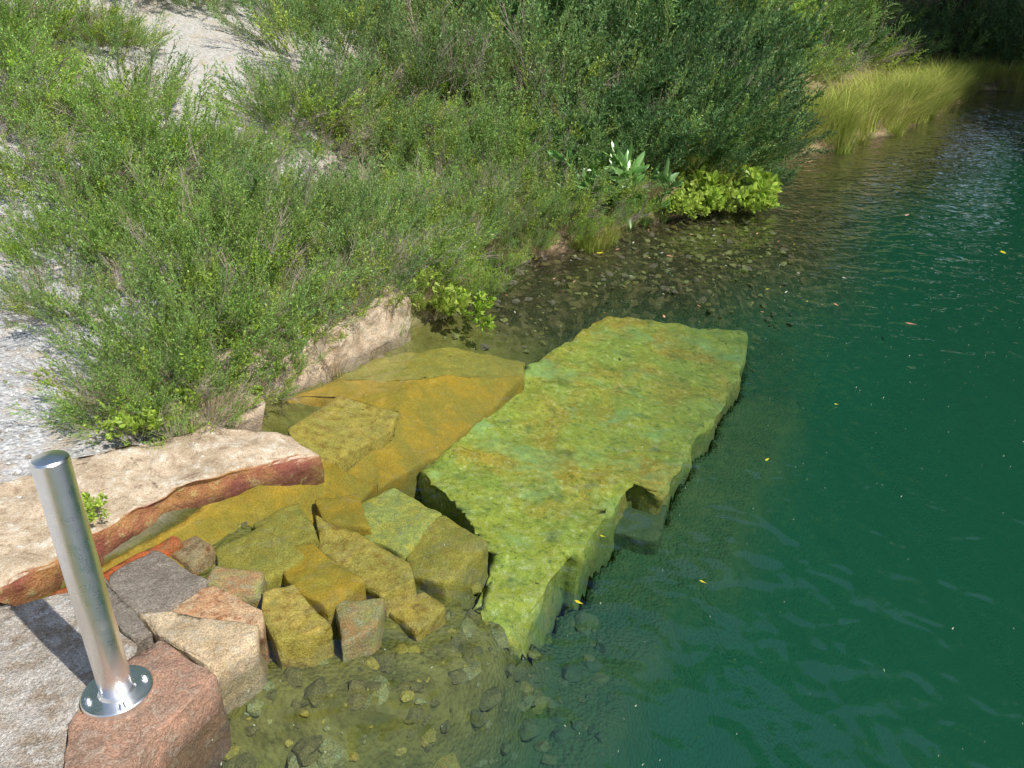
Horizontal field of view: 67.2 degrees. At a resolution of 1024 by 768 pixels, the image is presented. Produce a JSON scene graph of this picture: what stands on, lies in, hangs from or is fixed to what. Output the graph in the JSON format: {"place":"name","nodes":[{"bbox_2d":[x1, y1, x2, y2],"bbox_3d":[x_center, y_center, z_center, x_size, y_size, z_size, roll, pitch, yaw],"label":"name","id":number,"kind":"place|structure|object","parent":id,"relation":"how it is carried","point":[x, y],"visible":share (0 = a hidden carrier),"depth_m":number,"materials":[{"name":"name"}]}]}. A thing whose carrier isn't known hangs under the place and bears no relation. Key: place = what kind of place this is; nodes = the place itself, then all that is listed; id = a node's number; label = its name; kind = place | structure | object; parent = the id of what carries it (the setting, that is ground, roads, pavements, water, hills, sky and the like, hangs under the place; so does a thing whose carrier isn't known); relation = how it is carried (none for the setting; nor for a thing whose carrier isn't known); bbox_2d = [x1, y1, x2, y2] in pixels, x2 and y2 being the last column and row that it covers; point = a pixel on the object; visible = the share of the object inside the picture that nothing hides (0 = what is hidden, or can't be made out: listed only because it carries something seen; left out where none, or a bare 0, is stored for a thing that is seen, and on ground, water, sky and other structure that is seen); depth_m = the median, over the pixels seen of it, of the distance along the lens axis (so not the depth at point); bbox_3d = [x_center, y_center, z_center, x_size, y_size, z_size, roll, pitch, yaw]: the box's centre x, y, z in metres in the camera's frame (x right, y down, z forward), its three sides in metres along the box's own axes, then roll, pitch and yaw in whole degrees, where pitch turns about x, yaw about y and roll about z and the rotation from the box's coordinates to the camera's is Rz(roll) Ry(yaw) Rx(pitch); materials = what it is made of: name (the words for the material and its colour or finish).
{"place":"outdoors","nodes":[
{"label":"outdoors","id":0,"kind":"place"},
{"bbox_2d":[0,125,291,480],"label":"gravel","id":1,"kind":"structure","parent":0,"point":[28,456],"depth_m":4.57,"materials":[{"name":"grey gravel"}]},
{"bbox_2d":[0,0,1023,767],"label":"ground","id":2,"kind":"structure","parent":0,"point":[856,560],"depth_m":6.84,"materials":[{"name":"soil"}]},
{"bbox_2d":[0,15,75,80],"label":"heath shrub","id":3,"kind":"object","parent":2,"relation":"on","point":[30,39],"visible":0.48,"depth_m":6.84,"materials":[{"name":"plant"}]},
{"bbox_2d":[0,0,90,45],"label":"broom shrub","id":4,"kind":"object","parent":2,"relation":"on","point":[57,5],"visible":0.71,"depth_m":7.36,"materials":[{"name":"plant"}]},
{"bbox_2d":[0,91,120,178],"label":"heath shrub","id":5,"kind":"object","parent":2,"relation":"on","point":[59,143],"visible":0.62,"depth_m":6.06,"materials":[{"name":"plant"}]},
{"bbox_2d":[0,12,124,121],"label":"broom shrub","id":6,"kind":"object","parent":2,"relation":"on","point":[11,78],"visible":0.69,"depth_m":6.42,"materials":[{"name":"plant"}]},
{"bbox_2d":[0,239,147,332],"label":"broom shrub","id":7,"kind":"object","parent":2,"relation":"on","point":[24,300],"visible":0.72,"depth_m":5.07,"materials":[{"name":"green leaves"},{"name":"grey twig"}]},
{"bbox_2d":[0,169,157,272],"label":"broom shrub","id":8,"kind":"object","parent":2,"relation":"on","point":[9,249],"visible":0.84,"depth_m":5.47,"materials":[{"name":"plant"}]},
{"bbox_2d":[0,136,166,204],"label":"heath shrub","id":9,"kind":"object","parent":2,"relation":"on","point":[100,186],"visible":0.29,"depth_m":5.97,"materials":[{"name":"plant"}]},
{"bbox_2d":[0,91,189,208],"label":"broom shrub","id":10,"kind":"object","parent":2,"relation":"on","point":[114,164],"visible":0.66,"depth_m":5.83,"materials":[{"name":"plant"}]},
{"bbox_2d":[11,55,184,134],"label":"broom shrub","id":11,"kind":"object","parent":2,"relation":"on","point":[136,103],"visible":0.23,"depth_m":6.99,"materials":[{"name":"plant"}]},
{"bbox_2d":[55,5,151,49],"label":"heath shrub","id":12,"kind":"object","parent":2,"relation":"on","point":[84,36],"visible":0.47,"depth_m":8.08,"materials":[{"name":"plant"}]},
{"bbox_2d":[6,350,207,448],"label":"broom shrub","id":13,"kind":"object","parent":2,"relation":"on","point":[158,410],"visible":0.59,"depth_m":4.20,"materials":[{"name":"plant"}]},
{"bbox_2d":[0,119,230,198],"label":"heath shrub","id":14,"kind":"object","parent":2,"relation":"on","point":[61,166],"visible":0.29,"depth_m":5.94,"materials":[{"name":"plant"}]},
{"bbox_2d":[55,0,181,50],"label":"heath shrub","id":15,"kind":"object","parent":2,"relation":"on","point":[154,39],"visible":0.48,"depth_m":8.26,"materials":[{"name":"plant"}]},
{"bbox_2d":[46,19,200,102],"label":"broom shrub","id":16,"kind":"object","parent":2,"relation":"on","point":[151,62],"visible":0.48,"depth_m":7.57,"materials":[{"name":"plant"}]},
{"bbox_2d":[7,52,246,172],"bbox_3d":[-3.284,-2.325,6.686,1.858,1.047,1.908,-16,33,-24],"label":"broom shrub","id":17,"kind":"object","parent":2,"relation":"on","point":[146,120],"visible":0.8,"depth_m":6.63,"materials":[{"name":"plant"}]},
{"bbox_2d":[0,214,264,350],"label":"broom shrub","id":18,"kind":"object","parent":2,"relation":"on","point":[91,292],"visible":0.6,"depth_m":4.93,"materials":[{"name":"plant"}]},
{"bbox_2d":[17,142,250,269],"bbox_3d":[-2.857,-1.385,5.897,1.717,0.943,1.672,-2,24,-4],"label":"broom shrub","id":19,"kind":"object","parent":2,"relation":"on","point":[168,183],"visible":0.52,"depth_m":5.69,"materials":[{"name":"plant"}]},
{"bbox_2d":[3,274,276,439],"bbox_3d":[-2.186,-0.191,4.522,1.546,0.713,1.322,18,30,33],"label":"broom shrub","id":20,"kind":"object","parent":2,"relation":"on","point":[230,372],"visible":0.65,"depth_m":4.39,"materials":[{"name":"plant"}]},
{"bbox_2d":[103,406,176,440],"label":"leafy herb","id":21,"kind":"object","parent":2,"relation":"on","point":[122,423],"visible":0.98,"depth_m":4.09,"materials":[{"name":"plant"}]},
{"bbox_2d":[35,112,276,188],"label":"heath shrub","id":22,"kind":"object","parent":2,"relation":"on","point":[216,148],"visible":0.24,"depth_m":6.64,"materials":[{"name":"plant"}]},
{"bbox_2d":[87,341,269,450],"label":"broom shrub","id":23,"kind":"object","parent":2,"relation":"on","point":[228,422],"visible":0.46,"depth_m":4.36,"materials":[{"name":"plant"}]},
{"bbox_2d":[45,246,333,387],"bbox_3d":[-1.971,-0.432,4.802,1.579,0.890,1.622,3,21,2],"label":"broom shrub","id":24,"kind":"object","parent":2,"relation":"on","point":[196,328],"visible":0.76,"depth_m":4.70,"materials":[{"name":"plant"}]},
{"bbox_2d":[73,155,337,298],"bbox_3d":[-2.153,-1.128,5.638,1.726,1.004,1.838,17,30,32],"label":"broom shrub","id":25,"kind":"object","parent":2,"relation":"on","point":[184,253],"visible":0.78,"depth_m":5.42,"materials":[{"name":"plant"}]},
{"bbox_2d":[152,370,267,434],"bbox_3d":[-1.770,0.275,4.720,0.602,0.575,0.547,6,26,13],"label":"bank rock","id":26,"kind":"object","parent":2,"relation":"on","point":[258,426],"visible":0.17,"depth_m":4.57,"materials":[{"name":"beige stone"}]},
{"bbox_2d":[97,111,337,241],"bbox_3d":[-2.473,-1.809,6.729,1.858,1.047,1.908,2,30,11],"label":"broom shrub","id":27,"kind":"object","parent":2,"relation":"on","point":[253,187],"visible":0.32,"depth_m":6.62,"materials":[{"name":"plant"}]},
{"bbox_2d":[162,102,306,174],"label":"broom shrub","id":28,"kind":"object","parent":2,"relation":"on","point":[256,153],"visible":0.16,"depth_m":7.57,"materials":[{"name":"plant"}]},
{"bbox_2d":[165,336,309,404],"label":"broom shrub","id":29,"kind":"object","parent":2,"relation":"on","point":[286,392],"visible":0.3,"depth_m":4.82,"materials":[{"name":"plant"}]},
{"bbox_2d":[124,229,382,350],"bbox_3d":[-1.716,-0.695,5.190,1.626,0.665,1.437,5,25,11],"label":"broom shrub","id":30,"kind":"object","parent":2,"relation":"on","point":[317,283],"visible":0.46,"depth_m":5.16,"materials":[{"name":"plant"}]},
{"bbox_2d":[175,149,395,270],"bbox_3d":[-1.780,-1.395,6.154,1.672,0.943,1.717,-6,29,-7],"label":"broom shrub","id":31,"kind":"object","parent":2,"relation":"on","point":[350,197],"visible":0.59,"depth_m":6.15,"materials":[{"name":"plant"}]},
{"bbox_2d":[200,265,371,358],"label":"broom shrub","id":32,"kind":"object","parent":2,"relation":"on","point":[331,317],"visible":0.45,"depth_m":5.11,"materials":[{"name":"plant"}]},
{"bbox_2d":[187,57,387,132],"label":"heath shrub","id":33,"kind":"object","parent":2,"relation":"on","point":[305,108],"visible":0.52,"depth_m":8.52,"materials":[{"name":"plant"}]},
{"bbox_2d":[214,25,395,129],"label":"broom shrub","id":34,"kind":"object","parent":2,"relation":"on","point":[339,89],"visible":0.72,"depth_m":8.69,"materials":[{"name":"plant"}]},
{"bbox_2d":[203,0,411,58],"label":"broom shrub","id":35,"kind":"object","parent":2,"relation":"on","point":[276,24],"visible":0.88,"depth_m":9.69,"materials":[{"name":"plant"}]},
{"bbox_2d":[227,208,388,319],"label":"broom shrub","id":36,"kind":"object","parent":2,"relation":"on","point":[354,253],"visible":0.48,"depth_m":5.67,"materials":[{"name":"plant"}]},
{"bbox_2d":[214,281,409,400],"bbox_3d":[-1.325,-0.164,5.620,0.519,0.804,1.827,15,29,28],"label":"bank rock","id":37,"kind":"object","parent":2,"relation":"on","point":[380,322],"visible":0.34,"depth_m":5.45,"materials":[{"name":"beige stone"}]},
{"bbox_2d":[224,151,407,227],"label":"broom shrub","id":38,"kind":"object","parent":2,"relation":"on","point":[335,180],"visible":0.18,"depth_m":7.04,"materials":[{"name":"plant"}]},
{"bbox_2d":[248,92,399,161],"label":"heath shrub","id":39,"kind":"object","parent":2,"relation":"on","point":[349,142],"visible":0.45,"depth_m":8.49,"materials":[{"name":"plant"}]},
{"bbox_2d":[241,39,425,104],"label":"heath shrub","id":40,"kind":"object","parent":2,"relation":"on","point":[341,69],"visible":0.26,"depth_m":9.27,"materials":[{"name":"plant"}]},
{"bbox_2d":[275,141,449,245],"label":"broom shrub","id":41,"kind":"object","parent":2,"relation":"on","point":[404,186],"visible":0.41,"depth_m":6.95,"materials":[{"name":"plant"}]},
{"bbox_2d":[268,204,456,304],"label":"broom shrub","id":42,"kind":"object","parent":2,"relation":"on","point":[411,270],"visible":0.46,"depth_m":6.00,"materials":[{"name":"plant"}]},
{"bbox_2d":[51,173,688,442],"bbox_3d":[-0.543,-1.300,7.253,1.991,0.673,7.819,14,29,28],"label":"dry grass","id":43,"kind":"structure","parent":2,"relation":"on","point":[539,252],"depth_m":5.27,"materials":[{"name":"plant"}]},
{"bbox_2d":[65,168,676,448],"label":"grass","id":44,"kind":"structure","parent":2,"relation":"on","point":[492,259],"depth_m":5.95,"materials":[{"name":"green plant"}]},
{"bbox_2d":[0,315,748,767],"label":"stone slipway","id":45,"kind":"structure","parent":2,"relation":"on","point":[548,473],"depth_m":3.99,"materials":[{"name":"green stone"}]},
{"bbox_2d":[29,450,154,719],"bbox_3d":[-1.335,0.633,2.419,0.226,0.948,0.226,0,25,0],"label":"stainless steel bollard","id":46,"kind":"object","parent":45,"relation":"on","point":[117,687],"visible":1,"depth_m":2.39,"materials":[{"name":"silver metal"}]},
{"bbox_2d":[284,68,479,139],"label":"heath shrub","id":47,"kind":"object","parent":2,"relation":"on","point":[427,119],"visible":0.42,"depth_m":9.09,"materials":[{"name":"plant"}]},
{"bbox_2d":[280,185,498,282],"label":"broom shrub","id":48,"kind":"object","parent":2,"relation":"on","point":[442,240],"visible":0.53,"depth_m":6.25,"materials":[{"name":"plant"}]},
{"bbox_2d":[325,93,486,178],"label":"broom shrub","id":49,"kind":"object","parent":2,"relation":"on","point":[458,154],"visible":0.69,"depth_m":8.64,"materials":[{"name":"plant"}]},
{"bbox_2d":[209,522,613,767],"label":"submerged rubble","id":50,"kind":"object","parent":2,"relation":"on","point":[304,753],"visible":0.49,"depth_m":3.29,"materials":[{"name":"stone"}]},
{"bbox_2d":[300,0,524,103],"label":"broom shrub","id":51,"kind":"object","parent":2,"relation":"on","point":[425,59],"visible":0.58,"depth_m":9.73,"materials":[{"name":"plant"}]},
{"bbox_2d":[343,219,487,282],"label":"broom shrub","id":52,"kind":"object","parent":2,"relation":"on","point":[469,267],"visible":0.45,"depth_m":6.28,"materials":[{"name":"plant"}]},
{"bbox_2d":[341,143,503,228],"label":"broom shrub","id":53,"kind":"object","parent":2,"relation":"on","point":[417,189],"visible":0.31,"depth_m":7.63,"materials":[{"name":"plant"}]},
{"bbox_2d":[343,177,510,267],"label":"broom shrub","id":54,"kind":"object","parent":2,"relation":"on","point":[435,213],"visible":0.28,"depth_m":6.89,"materials":[{"name":"plant"}]},
{"bbox_2d":[401,282,473,319],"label":"leafy herb","id":55,"kind":"object","parent":2,"relation":"on","point":[446,295],"visible":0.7,"depth_m":6.10,"materials":[{"name":"plant"}]},
{"bbox_2d":[355,86,521,160],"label":"heath shrub","id":56,"kind":"object","parent":2,"relation":"on","point":[404,130],"visible":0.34,"depth_m":9.05,"materials":[{"name":"plant"}]},
{"bbox_2d":[377,143,528,216],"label":"broom shrub","id":57,"kind":"object","parent":2,"relation":"on","point":[477,186],"visible":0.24,"depth_m":8.19,"materials":[{"name":"plant"}]},
{"bbox_2d":[436,276,496,331],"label":"leafy herb","id":58,"kind":"object","parent":2,"relation":"on","point":[479,307],"visible":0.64,"depth_m":6.29,"materials":[{"name":"plant"}]},
{"bbox_2d":[401,169,533,240],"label":"broom shrub","id":59,"kind":"object","parent":2,"relation":"on","point":[481,212],"visible":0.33,"depth_m":7.41,"materials":[{"name":"plant"}]},
{"bbox_2d":[357,0,587,78],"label":"broom shrub","id":60,"kind":"object","parent":2,"relation":"on","point":[459,16],"visible":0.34,"depth_m":10.53,"materials":[{"name":"plant"}]},
{"bbox_2d":[357,76,595,180],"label":"broom shrub","id":61,"kind":"object","parent":2,"relation":"on","point":[488,129],"visible":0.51,"depth_m":9.03,"materials":[{"name":"plant"}]},
{"bbox_2d":[393,87,564,163],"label":"heath shrub","id":62,"kind":"object","parent":2,"relation":"on","point":[479,107],"visible":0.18,"depth_m":9.48,"materials":[{"name":"plant"}]},
{"bbox_2d":[395,117,576,183],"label":"heath shrub","id":63,"kind":"object","parent":2,"relation":"on","point":[508,160],"visible":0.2,"depth_m":8.99,"materials":[{"name":"plant"}]},
{"bbox_2d":[459,252,518,298],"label":"broom shrub","id":64,"kind":"object","parent":2,"relation":"on","point":[475,288],"visible":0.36,"depth_m":7.10,"materials":[{"name":"plant"}]},
{"bbox_2d":[423,134,564,202],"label":"broom shrub","id":65,"kind":"object","parent":2,"relation":"on","point":[516,173],"visible":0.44,"depth_m":8.34,"materials":[{"name":"plant"}]},
{"bbox_2d":[409,131,579,195],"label":"heath shrub","id":66,"kind":"object","parent":2,"relation":"on","point":[494,173],"visible":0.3,"depth_m":8.59,"materials":[{"name":"plant"}]},
{"bbox_2d":[438,163,571,231],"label":"broom shrub","id":67,"kind":"object","parent":2,"relation":"on","point":[529,206],"visible":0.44,"depth_m":7.75,"materials":[{"name":"plant"}]},
{"bbox_2d":[493,222,561,252],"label":"broom shrub","id":68,"kind":"object","parent":2,"relation":"on","point":[544,244],"visible":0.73,"depth_m":7.84,"materials":[{"name":"plant"}]},
{"bbox_2d":[408,0,663,119],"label":"broom shrub","id":69,"kind":"object","parent":2,"relation":"on","point":[568,61],"visible":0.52,"depth_m":9.97,"materials":[{"name":"plant"}]},
{"bbox_2d":[464,141,636,230],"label":"broom shrub","id":70,"kind":"object","parent":2,"relation":"on","point":[582,198],"visible":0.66,"depth_m":8.21,"materials":[{"name":"plant"}]},
{"bbox_2d":[472,77,646,175],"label":"broom shrub","id":71,"kind":"object","parent":2,"relation":"on","point":[538,131],"visible":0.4,"depth_m":9.07,"materials":[{"name":"plant"}]},
{"bbox_2d":[477,9,656,142],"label":"broom shrub","id":72,"kind":"object","parent":2,"relation":"on","point":[563,83],"visible":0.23,"depth_m":10.05,"materials":[{"name":"plant"}]},
{"bbox_2d":[450,0,696,82],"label":"dark bush","id":73,"kind":"object","parent":2,"relation":"on","point":[642,7],"visible":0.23,"depth_m":11.27,"materials":[{"name":"plant"}]},
{"bbox_2d":[537,197,620,242],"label":"clump","id":74,"kind":"object","parent":2,"relation":"on","point":[580,227],"visible":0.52,"depth_m":8.15,"materials":[{"name":"plant"}]},
{"bbox_2d":[547,139,639,208],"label":"laurel shrub","id":75,"kind":"object","parent":2,"relation":"on","point":[554,154],"visible":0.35,"depth_m":8.61,"materials":[{"name":"plant"}]},
{"bbox_2d":[562,216,631,252],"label":"reed clump","id":76,"kind":"object","parent":2,"relation":"on","point":[599,244],"visible":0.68,"depth_m":8.38,"materials":[{"name":"green plant"}]},
{"bbox_2d":[530,149,665,205],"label":"broom shrub","id":77,"kind":"object","parent":2,"relation":"on","point":[628,190],"visible":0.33,"depth_m":8.73,"materials":[{"name":"plant"}]},
{"bbox_2d":[557,138,651,205],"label":"laurel shrub","id":78,"kind":"object","parent":2,"relation":"on","point":[637,166],"visible":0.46,"depth_m":8.68,"materials":[{"name":"plant"}]},
{"bbox_2d":[513,76,702,188],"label":"dark bush","id":79,"kind":"object","parent":2,"relation":"on","point":[586,121],"visible":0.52,"depth_m":9.21,"materials":[{"name":"plant"}]},
{"bbox_2d":[492,0,753,147],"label":"dark bush","id":80,"kind":"object","parent":2,"relation":"on","point":[655,81],"visible":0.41,"depth_m":10.02,"materials":[{"name":"plant"}]},
{"bbox_2d":[442,213,803,365],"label":"lakebed pebbles","id":81,"kind":"object","parent":2,"relation":"on","point":[743,269],"visible":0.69,"depth_m":8.28,"materials":[{"name":"stone"}]},
{"bbox_2d":[598,157,686,227],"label":"laurel shrub","id":82,"kind":"object","parent":2,"relation":"on","point":[667,178],"visible":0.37,"depth_m":8.99,"materials":[{"name":"plant"}]},
{"bbox_2d":[513,0,800,120],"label":"dark bush","id":83,"kind":"object","parent":2,"relation":"on","point":[706,16],"visible":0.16,"depth_m":11.19,"materials":[{"name":"plant"}]},
{"bbox_2d":[563,55,774,174],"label":"dark bush","id":84,"kind":"object","parent":2,"relation":"on","point":[680,136],"visible":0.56,"depth_m":9.48,"materials":[{"name":"plant"}]},
{"bbox_2d":[648,188,703,219],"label":"leafy bush","id":85,"kind":"object","parent":2,"relation":"on","point":[682,207],"visible":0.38,"depth_m":9.41,"materials":[{"name":"plant"}]},
{"bbox_2d":[656,174,741,215],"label":"leafy bush","id":86,"kind":"object","parent":2,"relation":"on","point":[699,195],"visible":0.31,"depth_m":9.66,"materials":[{"name":"plant"}]},
{"bbox_2d":[619,50,812,177],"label":"dark bush","id":87,"kind":"object","parent":2,"relation":"on","point":[758,137],"visible":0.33,"depth_m":10.05,"materials":[{"name":"plant"}]},
{"bbox_2d":[596,0,835,96],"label":"dark bush","id":88,"kind":"object","parent":2,"relation":"on","point":[769,32],"visible":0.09,"depth_m":12.82,"materials":[{"name":"plant"}]},
{"bbox_2d":[627,27,812,136],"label":"dark bush","id":89,"kind":"object","parent":2,"relation":"on","point":[764,83],"visible":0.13,"depth_m":11.19,"materials":[{"name":"plant"}]},
{"bbox_2d":[664,158,782,212],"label":"leafy bush","id":90,"kind":"object","parent":2,"relation":"on","point":[760,192],"visible":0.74,"depth_m":9.75,"materials":[{"name":"plant"}]},
{"bbox_2d":[688,25,827,130],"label":"dark bush","id":91,"kind":"object","parent":2,"relation":"on","point":[797,83],"visible":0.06,"depth_m":12.54,"materials":[{"name":"plant"}]},
{"bbox_2d":[701,0,825,70],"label":"bank bush","id":92,"kind":"object","parent":2,"relation":"on","point":[738,3],"visible":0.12,"depth_m":16.87,"materials":[{"name":"plant"}]},
{"bbox_2d":[764,75,838,153],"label":"dark bush","id":93,"kind":"object","parent":2,"relation":"on","point":[810,126],"visible":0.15,"depth_m":12.67,"materials":[{"name":"plant"}]},
{"bbox_2d":[772,11,870,84],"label":"bank bush","id":94,"kind":"object","parent":2,"relation":"on","point":[831,65],"visible":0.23,"depth_m":18.41,"materials":[{"name":"plant"}]},
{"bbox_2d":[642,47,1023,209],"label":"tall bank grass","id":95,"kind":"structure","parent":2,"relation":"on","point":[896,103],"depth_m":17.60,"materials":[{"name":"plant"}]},
{"bbox_2d":[806,0,901,71],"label":"bank bush","id":96,"kind":"object","parent":2,"relation":"on","point":[865,40],"visible":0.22,"depth_m":21.10,"materials":[{"name":"plant"}]},
{"bbox_2d":[826,11,924,69],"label":"bank bush","id":97,"kind":"object","parent":2,"relation":"on","point":[884,58],"visible":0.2,"depth_m":23.10,"materials":[{"name":"plant"}]},
{"bbox_2d":[845,0,951,68],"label":"bank bush","id":98,"kind":"object","parent":2,"relation":"on","point":[929,37],"visible":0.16,"depth_m":26.71,"materials":[{"name":"plant"}]},
{"bbox_2d":[890,0,1023,62],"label":"bank bush","id":99,"kind":"object","parent":2,"relation":"on","point":[946,26],"visible":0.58,"depth_m":29.01,"materials":[{"name":"plant"}]},
{"bbox_2d":[938,0,1023,68],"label":"bank bush","id":100,"kind":"object","parent":2,"relation":"on","point":[1001,45],"visible":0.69,"depth_m":28.74,"materials":[{"name":"plant"}]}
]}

